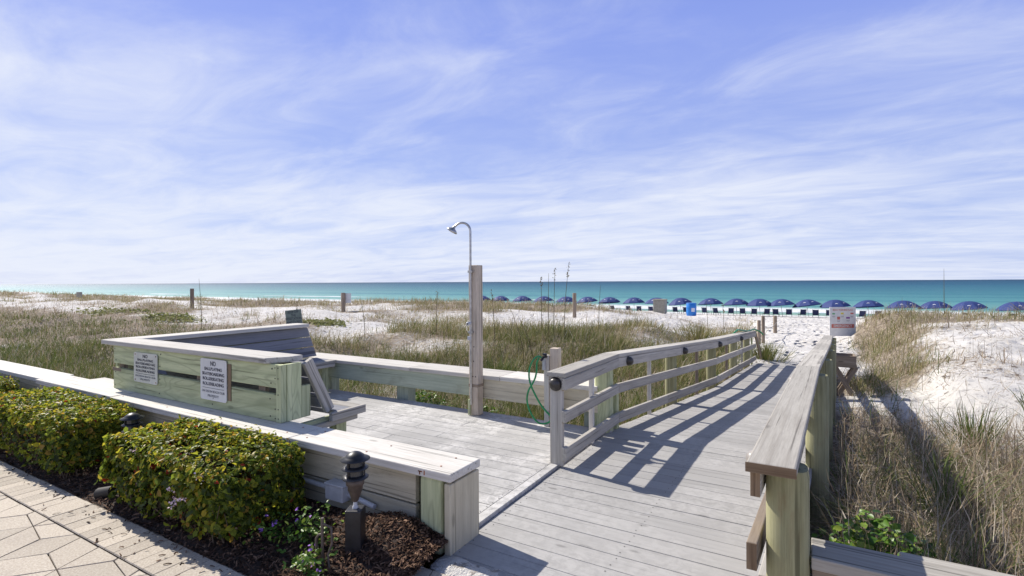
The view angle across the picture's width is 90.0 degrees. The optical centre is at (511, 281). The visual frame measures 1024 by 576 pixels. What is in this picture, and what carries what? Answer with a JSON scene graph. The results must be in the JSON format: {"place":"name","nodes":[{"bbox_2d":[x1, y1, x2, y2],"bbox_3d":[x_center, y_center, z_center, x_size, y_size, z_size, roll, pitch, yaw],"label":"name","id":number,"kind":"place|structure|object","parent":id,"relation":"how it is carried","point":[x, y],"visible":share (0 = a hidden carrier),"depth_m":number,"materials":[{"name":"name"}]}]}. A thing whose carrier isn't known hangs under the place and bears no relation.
{"place":"outdoors","nodes":[
{"label":"outdoors","id":0,"kind":"place"},
{"bbox_2d":[0,461,447,575],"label":"pavement","id":1,"kind":"structure","parent":0,"point":[35,540],"depth_m":2.97,"materials":[{"name":"beige stone"}]},
{"bbox_2d":[0,292,1023,575],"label":"ground","id":2,"kind":"structure","parent":0,"point":[800,336],"depth_m":13.64,"materials":[{"name":"white sand"}]},
{"bbox_2d":[76,292,81,297],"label":"wooden post","id":3,"kind":"object","parent":2,"relation":"on","point":[78,294],"visible":0.73,"depth_m":45.86,"materials":[{"name":"grey wood"}]},
{"bbox_2d":[70,307,155,316],"bbox_3d":[-18.340,1.375,23.639,6.185,0.427,2.479,0,0,30],"label":"creeper mat","id":4,"kind":"object","parent":2,"relation":"on","point":[111,311],"visible":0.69,"depth_m":23.17,"materials":[{"name":"green plant"}]},
{"bbox_2d":[124,312,206,322],"bbox_3d":[-13.188,1.406,19.972,3.327,0.431,2.472,0,0,30],"label":"creeper mat","id":5,"kind":"object","parent":2,"relation":"on","point":[164,316],"visible":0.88,"depth_m":19.90,"materials":[{"name":"green plant"}]},
{"bbox_2d":[190,288,193,307],"bbox_3d":[-16.246,0.951,26.000,0.170,1.200,0.170,0,0,30],"label":"wooden post","id":6,"kind":"object","parent":2,"relation":"on","point":[191,295],"visible":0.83,"depth_m":25.94,"materials":[{"name":"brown wood"}]},
{"bbox_2d":[0,430,447,575],"bbox_3d":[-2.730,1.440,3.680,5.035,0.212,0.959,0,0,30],"label":"mulch","id":7,"kind":"object","parent":2,"relation":"on","point":[423,556],"visible":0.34,"depth_m":2.84,"materials":[{"name":"brown wood"}]},
{"bbox_2d":[0,373,21,393],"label":"hedge","id":8,"kind":"object","parent":7,"relation":"on","point":[6,385],"visible":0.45,"depth_m":5.53,"materials":[{"name":"green plant"}]},
{"bbox_2d":[0,385,135,479],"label":"hedge","id":9,"kind":"object","parent":7,"relation":"on","point":[85,422],"visible":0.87,"depth_m":4.14,"materials":[{"name":"green plant"}]},
{"bbox_2d":[93,485,116,497],"bbox_3d":[-2.844,1.478,3.586,0.153,0.108,0.080,0,0,19],"label":"spotlight","id":10,"kind":"object","parent":7,"relation":"on","point":[102,492],"visible":0.69,"depth_m":3.56,"materials":[{"name":"grey plastic"}]},
{"bbox_2d":[120,413,144,455],"bbox_3d":[-2.980,1.337,4.020,0.160,0.614,0.160,0,0,30],"label":"path light","id":11,"kind":"object","parent":7,"relation":"on","point":[131,420],"visible":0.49,"depth_m":3.98,"materials":[{"name":"brown metal"}]},
{"bbox_2d":[94,414,305,542],"bbox_3d":[-2.064,1.259,3.401,1.550,0.547,0.716,0,0,30],"label":"hedge","id":12,"kind":"object","parent":7,"relation":"on","point":[184,478],"visible":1,"depth_m":3.14,"materials":[{"name":"green plant"}]},
{"bbox_2d":[242,511,306,552],"bbox_3d":[-1.326,1.419,2.913,0.481,0.158,0.299,0,0,30],"label":"flowering plant","id":13,"kind":"object","parent":7,"relation":"on","point":[263,528],"visible":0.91,"depth_m":2.92,"materials":[{"name":"green plant"}]},
{"bbox_2d":[283,544,334,575],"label":"flowering plant","id":14,"kind":"object","parent":7,"relation":"on","point":[301,563],"visible":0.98,"depth_m":2.61,"materials":[{"name":"green plant"}]},
{"bbox_2d":[285,500,344,560],"bbox_3d":[-1.097,1.371,2.861,0.397,0.251,0.344,0,0,30],"label":"flowering plant","id":15,"kind":"object","parent":7,"relation":"on","point":[304,530],"visible":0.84,"depth_m":2.85,"materials":[{"name":"green plant"}]},
{"bbox_2d":[315,517,332,568],"bbox_3d":[-0.979,1.380,2.675,0.108,0.291,0.033,0,0,23],"label":"garden stake","id":16,"kind":"object","parent":7,"relation":"on","point":[323,524],"visible":0.78,"depth_m":2.67,"materials":[{"name":"brown metal"}]},
{"bbox_2d":[340,451,369,552],"bbox_3d":[-0.855,1.232,2.793,0.160,0.614,0.160,0,0,30],"label":"path light","id":17,"kind":"object","parent":7,"relation":"on","point":[354,468],"visible":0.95,"depth_m":2.75,"materials":[{"name":"brown metal"}]},
{"bbox_2d":[285,309,302,323],"bbox_3d":[-5.368,1.397,12.620,0.433,1.441,0.058,0,0,0],"label":"dune sign","id":18,"kind":"object","parent":2,"relation":"on","point":[293,316],"visible":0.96,"depth_m":12.59,"materials":[{"name":"grey"}]},
{"bbox_2d":[302,317,351,327],"bbox_3d":[-6.877,1.481,18.212,2.214,0.338,2.349,0,0,-26],"label":"creeper mat","id":19,"kind":"object","parent":2,"relation":"on","point":[321,322],"visible":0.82,"depth_m":18.13,"materials":[{"name":"green plant"}]},
{"bbox_2d":[341,293,350,311],"bbox_3d":[-8.145,1.119,25.014,0.500,1.150,0.224,0,0,0],"label":"post sign","id":20,"kind":"object","parent":2,"relation":"on","point":[345,297],"visible":0.87,"depth_m":24.95,"materials":[{"name":"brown wood"}]},
{"bbox_2d":[395,389,456,406],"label":"leafy plant","id":21,"kind":"object","parent":2,"relation":"on","point":[423,397],"visible":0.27,"depth_m":7.35,"materials":[{"name":"green plant"}]},
{"bbox_2d":[436,291,437,335],"bbox_3d":[-2.188,0.931,14.982,0.094,1.319,0.107,0,0,14],"label":"sea oat","id":22,"kind":"object","parent":2,"relation":"on","point":[436,318],"visible":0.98,"depth_m":14.99,"materials":[{"name":"plant"}]},
{"bbox_2d":[303,352,597,426],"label":"wall","id":23,"kind":"structure","parent":2,"relation":"on","point":[407,378],"depth_m":6.13,"materials":[{"name":"grey wood"}]},
{"bbox_2d":[292,389,611,555],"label":"deck","id":24,"kind":"structure","parent":2,"relation":"on","point":[511,453],"depth_m":4.92,"materials":[{"name":"grey wood"}]},
{"bbox_2d":[101,323,365,430],"bbox_3d":[-2.309,1.035,5.525,2.941,0.909,2.418,0,0,30],"label":"corner bench","id":25,"kind":"object","parent":24,"relation":"on","point":[275,377],"visible":0.87,"depth_m":4.40,"materials":[{"name":"green wood"}]},
{"bbox_2d":[134,352,157,384],"bbox_3d":[-3.438,0.811,4.801,0.430,0.280,0.009,0,0,30],"label":"notice sign","id":26,"kind":"object","parent":25,"relation":"attached to","point":[145,367],"visible":1,"depth_m":4.79,"materials":[{"name":"grey"}]},
{"bbox_2d":[200,358,226,402],"bbox_3d":[-2.475,0.815,4.243,0.375,0.343,0.009,0,0,30],"label":"notice sign","id":27,"kind":"object","parent":25,"relation":"attached to","point":[213,378],"visible":1,"depth_m":4.24,"materials":[{"name":"grey"}]},
{"bbox_2d":[228,364,230,400],"bbox_3d":[-2.285,0.817,4.142,0.046,0.297,0.004,0,0,30],"label":"backing strip","id":28,"kind":"object","parent":25,"relation":"attached to","point":[229,382],"visible":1,"depth_m":4.14,"materials":[{"name":"brown wood"}]},
{"bbox_2d":[0,360,479,555],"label":"wall","id":29,"kind":"structure","parent":24,"relation":"on","point":[436,490],"depth_m":3.23,"materials":[{"name":"grey wood"}]},
{"bbox_2d":[303,477,376,508],"bbox_3d":[-1.410,1.327,3.418,1.322,0.110,0.084,0,0,30],"label":"junction box","id":30,"kind":"object","parent":29,"relation":"attached to","point":[336,490],"visible":0.77,"depth_m":3.21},
{"bbox_2d":[447,222,483,415],"bbox_3d":[-0.518,0.409,5.689,0.402,2.146,0.190,0,0,-9],"label":"outdoor shower","id":31,"kind":"object","parent":24,"relation":"on","point":[476,383],"visible":1,"depth_m":5.66,"materials":[{"name":"beige wood"}]},
{"bbox_2d":[540,347,560,426],"bbox_3d":[0.391,1.238,5.219,0.237,1.120,0.123,0,0,-10],"label":"hose post","id":32,"kind":"object","parent":24,"relation":"on","point":[551,361],"visible":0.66,"depth_m":5.21,"materials":[{"name":"beige wood"}]},
{"bbox_2d":[526,355,549,424],"bbox_3d":[0.272,1.086,5.140,0.274,0.683,0.059,0,0,30],"label":"garden hose","id":33,"kind":"object","parent":32,"relation":"hanging from","point":[531,387],"visible":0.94,"depth_m":5.15,"materials":[{"name":"green rubber"}]},
{"bbox_2d":[467,406,504,413],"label":"leafy plant","id":34,"kind":"object","parent":2,"relation":"on","point":[490,411],"visible":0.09,"depth_m":6.76,"materials":[{"name":"green plant"}]},
{"bbox_2d":[490,289,494,342],"bbox_3d":[-0.491,0.876,13.039,0.123,1.364,0.086,0,0,6],"label":"sea oat","id":35,"kind":"object","parent":2,"relation":"on","point":[493,315],"visible":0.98,"depth_m":13.01,"materials":[{"name":"plant"}]},
{"bbox_2d":[462,353,533,371],"bbox_3d":[-0.278,1.614,9.726,2.209,0.599,1.743,0,0,30],"label":"grass clump","id":36,"kind":"object","parent":2,"relation":"on","point":[505,363],"visible":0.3,"depth_m":9.82,"materials":[{"name":"green plant"}]},
{"bbox_2d":[495,296,508,300],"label":"beach umbrella","id":37,"kind":"object","parent":2,"relation":"on","point":[503,298],"visible":0.73,"depth_m":63.53,"materials":[{"name":"blue fabric"}]},
{"bbox_2d":[0,288,1023,575],"bbox_3d":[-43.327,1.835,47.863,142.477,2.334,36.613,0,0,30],"label":"dune grass","id":38,"kind":"structure","parent":2,"relation":"on","point":[530,330],"depth_m":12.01,"materials":[{"name":"green plant"}]},
{"bbox_2d":[513,296,531,301],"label":"beach umbrella","id":39,"kind":"object","parent":2,"relation":"on","point":[521,298],"visible":0.9,"depth_m":61.47,"materials":[{"name":"blue fabric"}]},
{"bbox_2d":[518,316,534,371],"bbox_3d":[0.299,1.326,10.707,0.018,1.203,0.550,0,0,-39],"label":"sea oat","id":40,"kind":"object","parent":2,"relation":"on","point":[529,343],"visible":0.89,"depth_m":10.61,"materials":[{"name":"plant"}]},
{"bbox_2d":[539,277,542,325],"bbox_3d":[0.770,0.650,13.505,0.086,1.564,0.106,0,0,-33],"label":"sea oat","id":41,"kind":"object","parent":2,"relation":"on","point":[541,301],"visible":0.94,"depth_m":13.50,"materials":[{"name":"plant"}]},
{"bbox_2d":[533,296,553,301],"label":"beach umbrella","id":42,"kind":"object","parent":2,"relation":"on","point":[544,298],"visible":0.79,"depth_m":60.09,"materials":[{"name":"blue fabric"}]},
{"bbox_2d":[548,277,548,341],"bbox_3d":[0.887,0.643,12.497,0.032,1.700,0.019,0,0,30],"label":"sea oat","id":43,"kind":"object","parent":2,"relation":"on","point":[548,307],"visible":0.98,"depth_m":12.49,"materials":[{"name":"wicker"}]},
{"bbox_2d":[556,296,576,301],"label":"beach umbrella","id":44,"kind":"object","parent":2,"relation":"on","point":[568,299],"visible":0.65,"depth_m":58.38,"materials":[{"name":"blue fabric"}]},
{"bbox_2d":[564,262,569,337],"bbox_3d":[1.411,0.473,13.025,0.198,1.951,0.100,0,0,-5],"label":"sea oat","id":45,"kind":"object","parent":2,"relation":"on","point":[567,276],"visible":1,"depth_m":13.00,"materials":[{"name":"plant"}]},
{"bbox_2d":[573,293,575,317],"bbox_3d":[2.931,1.209,24.000,0.170,1.350,0.170,0,0,30],"label":"wooden post","id":46,"kind":"object","parent":2,"relation":"on","point":[574,305],"visible":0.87,"depth_m":23.92,"materials":[{"name":"brown wood"}]},
{"bbox_2d":[577,297,597,303],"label":"beach umbrella","id":47,"kind":"object","parent":2,"relation":"on","point":[586,299],"visible":0.88,"depth_m":57.29,"materials":[{"name":"blue fabric"}]},
{"bbox_2d":[600,297,619,303],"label":"beach umbrella","id":48,"kind":"object","parent":2,"relation":"on","point":[606,300],"visible":0.92,"depth_m":56.03,"materials":[{"name":"blue fabric"}]},
{"bbox_2d":[431,363,811,575],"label":"boardwalk","id":49,"kind":"structure","parent":2,"relation":"on","point":[660,492],"depth_m":3.47,"materials":[{"name":"grey wood"}]},
{"bbox_2d":[431,556,504,575],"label":"sand drift","id":50,"kind":"object","parent":49,"relation":"on","point":[454,566],"visible":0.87,"depth_m":2.66,"materials":[{"name":"white sand"}]},
{"bbox_2d":[547,331,762,465],"bbox_3d":[3.251,1.686,8.399,0.351,1.939,10.358,0,0,34],"label":"handrail","id":51,"kind":"object","parent":49,"relation":"attached to","point":[609,415],"visible":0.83,"depth_m":5.25,"materials":[{"name":"grey wood"}]},
{"bbox_2d":[549,377,561,390],"bbox_3d":[0.339,0.826,4.111,0.114,0.114,0.050,0,0,30],"label":"rail light","id":52,"kind":"object","parent":51,"relation":"attached to","point":[555,383],"visible":1,"depth_m":4.10,"materials":[{"name":"brown metal"}]},
{"bbox_2d":[627,356,633,365],"bbox_3d":[1.234,0.826,5.321,0.057,0.099,0.100,0,0,30],"label":"rail light","id":53,"kind":"object","parent":51,"relation":"attached to","point":[630,360],"visible":1,"depth_m":5.29,"materials":[{"name":"brown metal"}]},
{"bbox_2d":[683,347,687,354],"bbox_3d":[2.299,0.915,6.761,0.057,0.099,0.100,0,0,30],"label":"rail light","id":54,"kind":"object","parent":51,"relation":"attached to","point":[685,350],"visible":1,"depth_m":6.73,"materials":[{"name":"brown metal"}]},
{"bbox_2d":[732,328,763,334],"bbox_3d":[5.182,1.453,11.310,0.160,0.919,2.411,0,0,39],"label":"garden hose","id":55,"kind":"object","parent":51,"relation":"on","point":[747,330],"visible":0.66,"depth_m":11.53,"materials":[{"name":"green rubber"}]},
{"bbox_2d":[745,335,835,575],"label":"handrail","id":56,"kind":"object","parent":49,"relation":"attached to","point":[803,415],"visible":0.97,"depth_m":2.16,"materials":[{"name":"grey wood"}]},
{"bbox_2d":[746,450,751,461],"bbox_3d":[1.032,0.763,2.201,0.050,0.091,0.091,0,0,30],"label":"rail light","id":57,"kind":"object","parent":56,"relation":"attached to","point":[748,454],"visible":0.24,"depth_m":2.19,"materials":[{"name":"white plastic"}]},
{"bbox_2d":[623,297,644,310],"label":"beach umbrella","id":58,"kind":"object","parent":2,"relation":"on","point":[633,300],"visible":0.94,"depth_m":54.93,"materials":[{"name":"blue fabric"}]},
{"bbox_2d":[645,297,667,303],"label":"beach umbrella","id":59,"kind":"object","parent":2,"relation":"on","point":[650,301],"visible":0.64,"depth_m":53.56,"materials":[{"name":"blue fabric"}]},
{"bbox_2d":[653,299,667,312],"bbox_3d":[10.415,1.718,36.000,0.860,0.980,0.760,0,0,30],"label":"bin","id":60,"kind":"object","parent":2,"relation":"on","point":[659,305],"visible":0.84,"depth_m":35.70,"materials":[{"name":"beige plastic"}]},
{"bbox_2d":[669,298,691,312],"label":"beach umbrella","id":61,"kind":"object","parent":2,"relation":"on","point":[680,301],"visible":0.91,"depth_m":52.61,"materials":[{"name":"blue fabric"}]},
{"bbox_2d":[686,303,696,315],"bbox_3d":[12.780,1.989,36.492,0.700,0.940,0.717,0,0,30],"label":"drum","id":62,"kind":"object","parent":2,"relation":"on","point":[691,309],"visible":0.91,"depth_m":36.21,"materials":[{"name":"blue plastic"}]},
{"bbox_2d":[660,321,739,346],"bbox_3d":[4.937,1.380,13.736,3.053,0.744,3.414,0,0,-21],"label":"grass clump","id":63,"kind":"object","parent":2,"relation":"on","point":[700,331],"visible":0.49,"depth_m":13.64,"materials":[{"name":"green plant"}]},
{"bbox_2d":[701,307,708,314],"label":"beach chair","id":64,"kind":"object","parent":2,"relation":"on","point":[704,310],"visible":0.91,"depth_m":51.60,"materials":[{"name":"blue fabric"}]},
{"bbox_2d":[698,298,722,314],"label":"beach umbrella","id":65,"kind":"object","parent":2,"relation":"on","point":[710,301],"visible":0.95,"depth_m":51.17,"materials":[{"name":"blue fabric"}]},
{"bbox_2d":[712,307,720,314],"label":"beach chair","id":66,"kind":"object","parent":2,"relation":"on","point":[715,310],"visible":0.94,"depth_m":51.10,"materials":[{"name":"blue fabric"}]},
{"bbox_2d":[728,308,733,314],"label":"beach chair","id":67,"kind":"object","parent":2,"relation":"on","point":[730,310],"visible":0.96,"depth_m":50.33,"materials":[{"name":"blue fabric"}]},
{"bbox_2d":[724,298,747,312],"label":"beach umbrella","id":68,"kind":"object","parent":2,"relation":"on","point":[735,301],"visible":0.91,"depth_m":49.96,"materials":[{"name":"blue fabric"}]},
{"bbox_2d":[750,308,756,314],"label":"beach chair","id":69,"kind":"object","parent":2,"relation":"on","point":[753,311],"visible":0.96,"depth_m":49.26,"materials":[{"name":"blue fabric"}]},
{"bbox_2d":[746,299,770,309],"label":"beach umbrella","id":70,"kind":"object","parent":2,"relation":"on","point":[759,302],"visible":0.91,"depth_m":48.78,"materials":[{"name":"blue fabric"}]},
{"bbox_2d":[757,320,760,343],"bbox_3d":[8.108,1.759,16.804,0.110,0.980,0.110,0,0,30],"label":"wooden post","id":71,"kind":"object","parent":2,"relation":"on","point":[759,328],"visible":0.77,"depth_m":16.75,"materials":[{"name":"brown wood"}]},
{"bbox_2d":[761,316,764,342],"bbox_3d":[8.478,1.719,17.283,0.110,1.120,0.110,0,0,30],"label":"wooden post","id":72,"kind":"object","parent":2,"relation":"on","point":[763,327],"visible":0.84,"depth_m":17.23,"materials":[{"name":"brown wood"}]},
{"bbox_2d":[762,308,769,315],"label":"beach chair","id":73,"kind":"object","parent":2,"relation":"on","point":[766,311],"visible":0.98,"depth_m":48.70,"materials":[{"name":"blue fabric"}]},
{"bbox_2d":[738,341,800,362],"bbox_3d":[6.402,1.676,12.632,2.099,0.580,2.093,0,0,30],"label":"grass clump","id":74,"kind":"object","parent":2,"relation":"on","point":[767,352],"visible":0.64,"depth_m":12.64,"materials":[{"name":"green plant"}]},
{"bbox_2d":[773,316,776,332],"bbox_3d":[11.215,1.931,21.823,0.150,0.950,0.150,0,0,30],"label":"wooden post","id":75,"kind":"object","parent":2,"relation":"on","point":[774,322],"visible":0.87,"depth_m":21.77,"materials":[{"name":"brown wood"}]},
{"bbox_2d":[772,309,779,316],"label":"beach chair","id":76,"kind":"object","parent":2,"relation":"on","point":[774,311],"visible":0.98,"depth_m":48.40,"materials":[{"name":"blue fabric"}]},
{"bbox_2d":[767,299,794,316],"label":"beach umbrella","id":77,"kind":"object","parent":2,"relation":"on","point":[780,302],"visible":0.96,"depth_m":47.98,"materials":[{"name":"blue fabric"}]},
{"bbox_2d":[786,309,791,314],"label":"beach chair","id":78,"kind":"object","parent":2,"relation":"on","point":[788,311],"visible":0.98,"depth_m":47.84,"materials":[{"name":"blue fabric"}]},
{"bbox_2d":[798,309,806,316],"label":"beach chair","id":79,"kind":"object","parent":2,"relation":"on","point":[802,311],"visible":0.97,"depth_m":47.51,"materials":[{"name":"blue fabric"}]},
{"bbox_2d":[792,299,820,315],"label":"beach umbrella","id":80,"kind":"object","parent":2,"relation":"on","point":[805,302],"visible":0.95,"depth_m":47.30,"materials":[{"name":"blue fabric"}]},
{"bbox_2d":[812,309,818,317],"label":"beach chair","id":81,"kind":"object","parent":2,"relation":"on","point":[815,312],"visible":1,"depth_m":47.02,"materials":[{"name":"blue fabric"}]},
{"bbox_2d":[820,300,850,307],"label":"beach umbrella","id":82,"kind":"object","parent":2,"relation":"on","point":[833,303],"visible":0.88,"depth_m":45.93,"materials":[{"name":"blue fabric"}]},
{"bbox_2d":[829,307,855,335],"bbox_3d":[11.623,1.627,18.045,0.920,1.463,0.120,0,0,0],"label":"flag sign","id":83,"kind":"object","parent":2,"relation":"on","point":[842,321],"visible":0.98,"depth_m":17.99,"materials":[{"name":"white"}]},
{"bbox_2d":[836,353,857,395],"bbox_3d":[5.503,1.590,8.464,0.359,0.772,0.358,0,0,30],"label":"wooden table","id":84,"kind":"object","parent":2,"relation":"on","point":[847,360],"visible":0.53,"depth_m":8.34,"materials":[{"name":"brown wood"}]},
{"bbox_2d":[857,311,865,318],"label":"beach chair","id":85,"kind":"object","parent":2,"relation":"on","point":[861,313],"visible":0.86,"depth_m":44.82,"materials":[{"name":"blue fabric"}]},
{"bbox_2d":[853,300,883,314],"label":"beach umbrella","id":86,"kind":"object","parent":2,"relation":"on","point":[866,303],"visible":0.91,"depth_m":44.54,"materials":[{"name":"blue fabric"}]},
{"bbox_2d":[810,509,936,572],"bbox_3d":[2.019,1.528,2.817,0.795,0.490,0.799,0,0,30],"label":"leafy plant","id":87,"kind":"object","parent":2,"relation":"on","point":[885,521],"visible":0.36,"depth_m":2.83,"materials":[{"name":"green plant"}]},
{"bbox_2d":[886,300,919,310],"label":"beach umbrella","id":88,"kind":"object","parent":2,"relation":"on","point":[900,304],"visible":0.86,"depth_m":43.40,"materials":[{"name":"blue fabric"}]},
{"bbox_2d":[811,538,1014,575],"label":"wall","id":89,"kind":"structure","parent":2,"relation":"on","point":[829,558],"depth_m":1.90,"materials":[{"name":"grey wood"}]},
{"bbox_2d":[810,507,1019,571],"bbox_3d":[2.260,1.499,2.710,1.348,0.516,1.338,0,0,-31],"label":"grass clump","id":90,"kind":"object","parent":2,"relation":"on","point":[977,540],"visible":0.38,"depth_m":2.85,"materials":[{"name":"green plant"}]},
{"bbox_2d":[917,301,951,308],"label":"beach umbrella","id":91,"kind":"object","parent":2,"relation":"on","point":[931,305],"visible":0.91,"depth_m":42.63,"materials":[{"name":"blue fabric"}]},
{"bbox_2d":[850,445,1023,528],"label":"grass clump","id":92,"kind":"object","parent":2,"relation":"on","point":[945,492],"visible":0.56,"depth_m":3.85,"materials":[{"name":"green plant"}]},
{"bbox_2d":[900,400,1023,455],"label":"grass clump","id":93,"kind":"object","parent":2,"relation":"on","point":[971,428],"visible":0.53,"depth_m":5.46,"materials":[{"name":"green plant"}]},
{"bbox_2d":[950,301,987,310],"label":"beach umbrella","id":94,"kind":"object","parent":2,"relation":"on","point":[966,305],"visible":0.88,"depth_m":40.97,"materials":[{"name":"blue fabric"}]},
{"bbox_2d":[927,535,1023,575],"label":"grass clump","id":95,"kind":"object","parent":2,"relation":"on","point":[963,564],"visible":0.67,"depth_m":2.12,"materials":[{"name":"green plant"}]},
{"bbox_2d":[978,299,1023,318],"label":"grass clump","id":96,"kind":"object","parent":2,"relation":"on","point":[1016,310],"visible":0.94,"depth_m":13.69,"materials":[{"name":"green plant"}]},
{"bbox_2d":[987,382,1023,416],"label":"grass clump","id":97,"kind":"object","parent":2,"relation":"on","point":[1017,399],"visible":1,"depth_m":6.14,"materials":[{"name":"beige plant"}]},
{"bbox_2d":[995,301,1023,310],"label":"beach umbrella","id":98,"kind":"object","parent":2,"relation":"on","point":[1016,304],"visible":0.86,"depth_m":39.96,"materials":[{"name":"blue fabric"}]},
{"bbox_2d":[0,279,1023,316],"bbox_3d":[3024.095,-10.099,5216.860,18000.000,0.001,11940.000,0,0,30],"label":"sea","id":99,"kind":"structure","parent":0,"point":[989,294],"depth_m":219.58,"materials":[{"name":"liquid"}]},
{"bbox_2d":[0,0,1023,283],"label":"sky","id":100,"kind":"structure","parent":0,"point":[142,141],"materials":[{"name":"blue"}]}
]}

